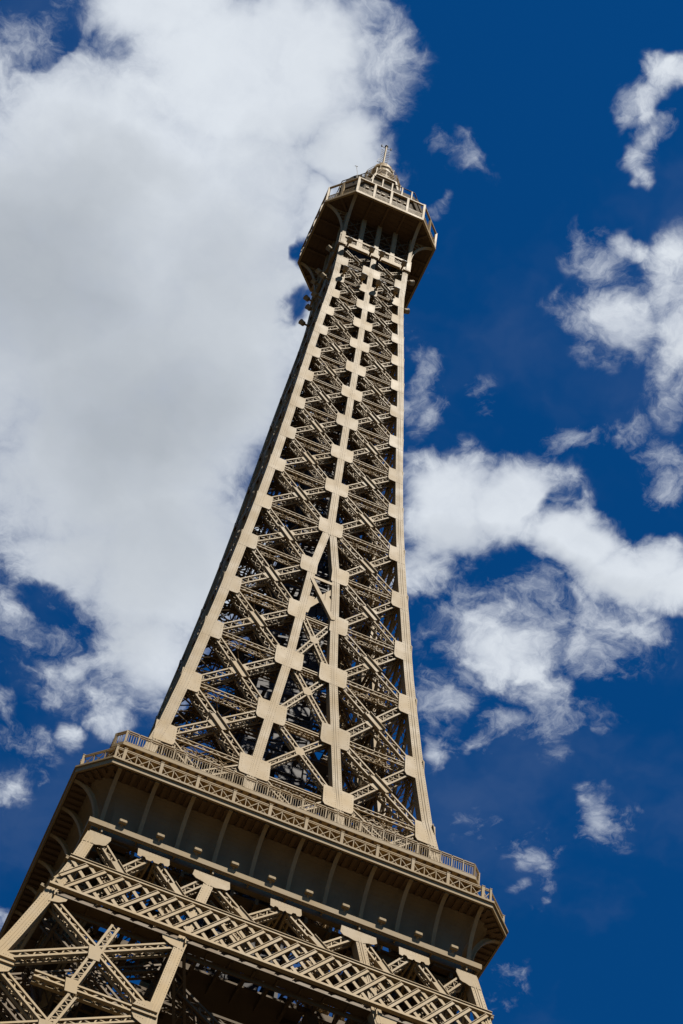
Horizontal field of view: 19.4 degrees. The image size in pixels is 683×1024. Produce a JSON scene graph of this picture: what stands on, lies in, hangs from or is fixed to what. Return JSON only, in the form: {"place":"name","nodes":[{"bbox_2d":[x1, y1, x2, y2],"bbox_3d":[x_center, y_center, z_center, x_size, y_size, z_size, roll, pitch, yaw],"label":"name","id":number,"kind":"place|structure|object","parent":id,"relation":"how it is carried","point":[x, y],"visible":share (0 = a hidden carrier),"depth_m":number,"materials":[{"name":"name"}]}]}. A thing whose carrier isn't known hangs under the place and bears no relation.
{"place":"outdoors","nodes":[
{"label":"outdoors","id":0,"kind":"place"},
{"bbox_2d":[0,0,682,1023],"label":"sky","id":1,"kind":"structure","parent":0,"point":[168,167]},
{"label":"ground","id":2,"kind":"structure","parent":0,"visible":0},
{"bbox_2d":[0,145,507,1023],"bbox_3d":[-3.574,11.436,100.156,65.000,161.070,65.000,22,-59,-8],"label":"lattice tower","id":3,"kind":"structure","parent":2,"relation":"on","point":[334,437],"depth_m":85.97,"materials":[{"name":"beige metal"}]},
{"bbox_2d":[118,818,126,827],"bbox_3d":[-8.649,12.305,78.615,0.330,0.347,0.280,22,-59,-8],"label":"floodlight","id":4,"kind":"object","parent":3,"relation":"on","point":[122,822],"visible":1,"depth_m":78.56,"materials":[{"name":"beige paint"}]},
{"bbox_2d":[156,833,164,841],"bbox_3d":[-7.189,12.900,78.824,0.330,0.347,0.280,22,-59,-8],"label":"floodlight","id":5,"kind":"object","parent":3,"relation":"on","point":[159,836],"visible":1,"depth_m":78.77,"materials":[{"name":"beige paint"}]},
{"bbox_2d":[193,847,201,855],"bbox_3d":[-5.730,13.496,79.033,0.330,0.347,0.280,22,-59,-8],"label":"floodlight","id":6,"kind":"object","parent":3,"relation":"on","point":[196,851],"visible":1,"depth_m":78.98,"materials":[{"name":"beige paint"}]},
{"bbox_2d":[230,861,238,870],"bbox_3d":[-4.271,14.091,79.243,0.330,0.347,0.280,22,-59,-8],"label":"floodlight","id":7,"kind":"object","parent":3,"relation":"on","point":[233,865],"visible":1,"depth_m":79.19,"materials":[{"name":"beige paint"}]},
{"bbox_2d":[267,875,275,883],"bbox_3d":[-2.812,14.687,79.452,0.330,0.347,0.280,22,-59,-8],"label":"floodlight","id":8,"kind":"object","parent":3,"relation":"on","point":[270,879],"visible":1,"depth_m":79.40,"materials":[{"name":"beige paint"}]},
{"bbox_2d":[298,319,308,327],"bbox_3d":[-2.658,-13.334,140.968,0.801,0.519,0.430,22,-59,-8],"label":"floodlight","id":9,"kind":"object","parent":3,"relation":"attached to","point":[301,322],"visible":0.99,"depth_m":140.83,"materials":[{"name":"beige paint"}]},
{"bbox_2d":[303,295,312,302],"bbox_3d":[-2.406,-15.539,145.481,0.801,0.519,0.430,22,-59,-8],"label":"floodlight","id":10,"kind":"object","parent":3,"relation":"attached to","point":[306,298],"visible":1,"depth_m":145.32,"materials":[{"name":"beige paint"}]},
{"bbox_2d":[304,889,312,898],"bbox_3d":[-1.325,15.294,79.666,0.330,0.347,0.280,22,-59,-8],"label":"floodlight","id":11,"kind":"object","parent":3,"relation":"on","point":[307,892],"visible":1,"depth_m":79.61,"materials":[{"name":"beige paint"}]},
{"bbox_2d":[305,304,314,311],"bbox_3d":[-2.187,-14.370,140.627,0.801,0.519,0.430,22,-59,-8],"label":"floodlight","id":12,"kind":"object","parent":3,"relation":"attached to","point":[308,307],"visible":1,"depth_m":140.48,"materials":[{"name":"beige paint"}]},
{"bbox_2d":[311,278,320,286],"bbox_3d":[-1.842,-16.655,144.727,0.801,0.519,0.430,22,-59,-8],"label":"floodlight","id":13,"kind":"object","parent":3,"relation":"attached to","point":[314,281],"visible":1,"depth_m":144.58,"materials":[{"name":"beige paint"}]},
{"bbox_2d":[311,291,320,298],"bbox_3d":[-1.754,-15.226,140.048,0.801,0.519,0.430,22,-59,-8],"label":"floodlight","id":14,"kind":"object","parent":3,"relation":"attached to","point":[314,294],"visible":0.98,"depth_m":139.90,"materials":[{"name":"beige paint"}]},
{"bbox_2d":[315,268,325,274],"bbox_3d":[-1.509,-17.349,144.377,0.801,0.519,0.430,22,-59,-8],"label":"floodlight","id":15,"kind":"object","parent":3,"relation":"attached to","point":[318,271],"visible":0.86,"depth_m":144.21,"materials":[{"name":"beige paint"}]},
{"bbox_2d":[319,272,329,280],"bbox_3d":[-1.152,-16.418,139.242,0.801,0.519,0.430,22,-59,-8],"label":"floodlight","id":16,"kind":"object","parent":3,"relation":"attached to","point":[322,275],"visible":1,"depth_m":139.10,"materials":[{"name":"beige paint"}]},
{"bbox_2d":[326,245,335,253],"bbox_3d":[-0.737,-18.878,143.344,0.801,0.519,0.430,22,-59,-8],"label":"floodlight","id":17,"kind":"object","parent":3,"relation":"attached to","point":[329,248],"visible":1,"depth_m":143.20,"materials":[{"name":"beige paint"}]},
{"bbox_2d":[341,265,348,275],"bbox_3d":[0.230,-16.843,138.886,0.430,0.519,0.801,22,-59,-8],"label":"floodlight","id":18,"kind":"object","parent":3,"relation":"attached to","point":[345,268],"visible":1,"depth_m":138.68,"materials":[{"name":"beige paint"}]},
{"bbox_2d":[341,903,349,912],"bbox_3d":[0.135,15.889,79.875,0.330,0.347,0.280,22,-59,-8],"label":"floodlight","id":19,"kind":"object","parent":3,"relation":"on","point":[344,907],"visible":1,"depth_m":79.82,"materials":[{"name":"beige paint"}]},
{"bbox_2d":[346,237,352,246],"bbox_3d":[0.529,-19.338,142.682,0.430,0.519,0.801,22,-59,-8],"label":"floodlight","id":20,"kind":"object","parent":3,"relation":"attached to","point":[349,240],"visible":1,"depth_m":142.47,"materials":[{"name":"beige paint"}]},
{"bbox_2d":[359,273,366,283],"bbox_3d":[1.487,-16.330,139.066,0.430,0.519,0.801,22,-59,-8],"label":"floodlight","id":21,"kind":"object","parent":3,"relation":"attached to","point":[363,276],"visible":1,"depth_m":138.85,"materials":[{"name":"beige paint"}]},
{"bbox_2d":[368,246,375,256],"bbox_3d":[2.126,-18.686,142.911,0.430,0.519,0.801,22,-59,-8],"label":"floodlight","id":22,"kind":"object","parent":3,"relation":"attached to","point":[371,249],"visible":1,"depth_m":142.72,"materials":[{"name":"beige paint"}]},
{"bbox_2d":[375,279,382,289],"bbox_3d":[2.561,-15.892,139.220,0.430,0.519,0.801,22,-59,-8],"label":"floodlight","id":23,"kind":"object","parent":3,"relation":"attached to","point":[378,282],"visible":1,"depth_m":139.01,"materials":[{"name":"beige paint"}]},
{"bbox_2d":[377,917,385,926],"bbox_3d":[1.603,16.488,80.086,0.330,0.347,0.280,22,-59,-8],"label":"floodlight","id":24,"kind":"object","parent":3,"relation":"on","point":[381,920],"visible":1,"depth_m":80.03,"materials":[{"name":"beige paint"}]},
{"bbox_2d":[378,251,385,260],"bbox_3d":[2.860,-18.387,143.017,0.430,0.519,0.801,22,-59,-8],"label":"floodlight","id":25,"kind":"object","parent":3,"relation":"attached to","point":[382,254],"visible":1,"depth_m":142.80,"materials":[{"name":"beige paint"}]},
{"bbox_2d":[392,287,399,297],"bbox_3d":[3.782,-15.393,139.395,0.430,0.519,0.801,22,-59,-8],"label":"floodlight","id":26,"kind":"object","parent":3,"relation":"attached to","point":[396,290],"visible":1,"depth_m":139.19,"materials":[{"name":"beige paint"}]},
{"bbox_2d":[400,260,407,270],"bbox_3d":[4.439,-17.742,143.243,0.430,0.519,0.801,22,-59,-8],"label":"floodlight","id":27,"kind":"object","parent":3,"relation":"attached to","point":[404,263],"visible":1,"depth_m":143.03,"materials":[{"name":"beige paint"}]},
{"bbox_2d":[404,308,409,313],"bbox_3d":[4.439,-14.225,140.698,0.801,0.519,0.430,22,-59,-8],"label":"floodlight","id":28,"kind":"object","parent":3,"relation":"attached to","point":[406,310],"visible":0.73,"depth_m":140.58,"materials":[{"name":"beige paint"}]},
{"bbox_2d":[407,280,414,285],"bbox_3d":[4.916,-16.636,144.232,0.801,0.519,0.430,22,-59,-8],"label":"floodlight","id":29,"kind":"object","parent":3,"relation":"attached to","point":[411,282],"visible":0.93,"depth_m":144.10,"materials":[{"name":"beige paint"}]},
{"bbox_2d":[414,931,422,939],"bbox_3d":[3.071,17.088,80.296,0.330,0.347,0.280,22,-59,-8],"label":"floodlight","id":30,"kind":"object","parent":3,"relation":"on","point":[417,935],"visible":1,"depth_m":80.24,"materials":[{"name":"beige paint"}]},
{"bbox_2d":[449,944,457,953],"bbox_3d":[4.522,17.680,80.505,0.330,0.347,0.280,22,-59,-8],"label":"floodlight","id":31,"kind":"object","parent":3,"relation":"on","point":[453,948],"visible":1,"depth_m":80.45,"materials":[{"name":"beige paint"}]}
]}

